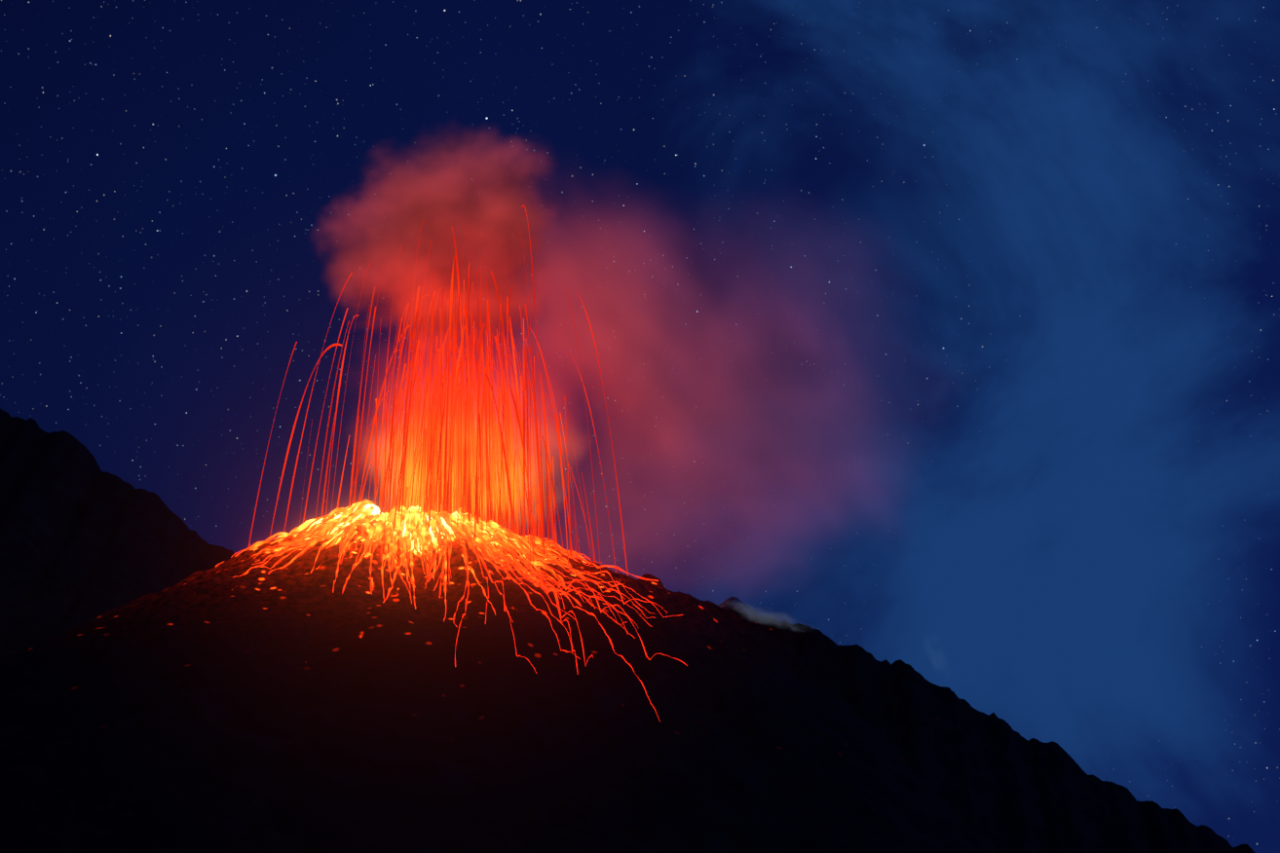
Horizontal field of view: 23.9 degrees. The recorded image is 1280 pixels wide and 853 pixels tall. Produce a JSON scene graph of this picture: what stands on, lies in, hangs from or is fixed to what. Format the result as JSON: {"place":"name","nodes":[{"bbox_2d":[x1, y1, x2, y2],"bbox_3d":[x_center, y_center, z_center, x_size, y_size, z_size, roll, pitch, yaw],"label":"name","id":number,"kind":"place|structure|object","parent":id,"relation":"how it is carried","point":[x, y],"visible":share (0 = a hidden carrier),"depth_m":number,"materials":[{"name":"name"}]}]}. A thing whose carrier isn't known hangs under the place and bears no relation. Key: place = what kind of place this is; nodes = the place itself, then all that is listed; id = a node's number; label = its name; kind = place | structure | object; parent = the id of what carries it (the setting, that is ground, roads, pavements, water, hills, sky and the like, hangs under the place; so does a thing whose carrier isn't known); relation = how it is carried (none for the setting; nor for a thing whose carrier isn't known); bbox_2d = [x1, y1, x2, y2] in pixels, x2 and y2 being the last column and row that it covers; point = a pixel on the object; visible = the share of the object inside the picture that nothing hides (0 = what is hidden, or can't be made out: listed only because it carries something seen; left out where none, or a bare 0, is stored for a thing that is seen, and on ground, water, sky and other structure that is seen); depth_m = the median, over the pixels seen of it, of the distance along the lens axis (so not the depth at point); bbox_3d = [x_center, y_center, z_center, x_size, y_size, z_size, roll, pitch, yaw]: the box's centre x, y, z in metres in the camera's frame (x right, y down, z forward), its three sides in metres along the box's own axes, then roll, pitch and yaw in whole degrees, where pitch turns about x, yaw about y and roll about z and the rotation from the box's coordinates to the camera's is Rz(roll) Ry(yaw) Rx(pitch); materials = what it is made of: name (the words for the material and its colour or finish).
{"place":"outdoors","nodes":[
{"label":"outdoors","id":0,"kind":"place"},
{"bbox_2d":[0,408,1255,852],"bbox_3d":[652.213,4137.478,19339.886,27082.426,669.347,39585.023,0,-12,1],"label":"volcano","id":1,"kind":"structure","parent":0,"point":[168,685],"depth_m":705.18,"materials":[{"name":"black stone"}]},
{"bbox_2d":[248,204,628,575],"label":"lava fountain trails","id":2,"kind":"object","parent":1,"relation":"on","point":[447,480],"visible":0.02,"depth_m":809.16,"materials":[{"name":"liquid"}]},
{"bbox_2d":[215,499,687,722],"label":"lava bomb trails","id":3,"kind":"object","parent":1,"relation":"on","point":[417,527],"visible":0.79,"depth_m":773.89,"materials":[{"name":"orange liquid"}]},
{"bbox_2d":[0,0,1279,852],"label":"sky","id":4,"kind":"structure","parent":0,"point":[941,338],"materials":[{"name":"blue"}]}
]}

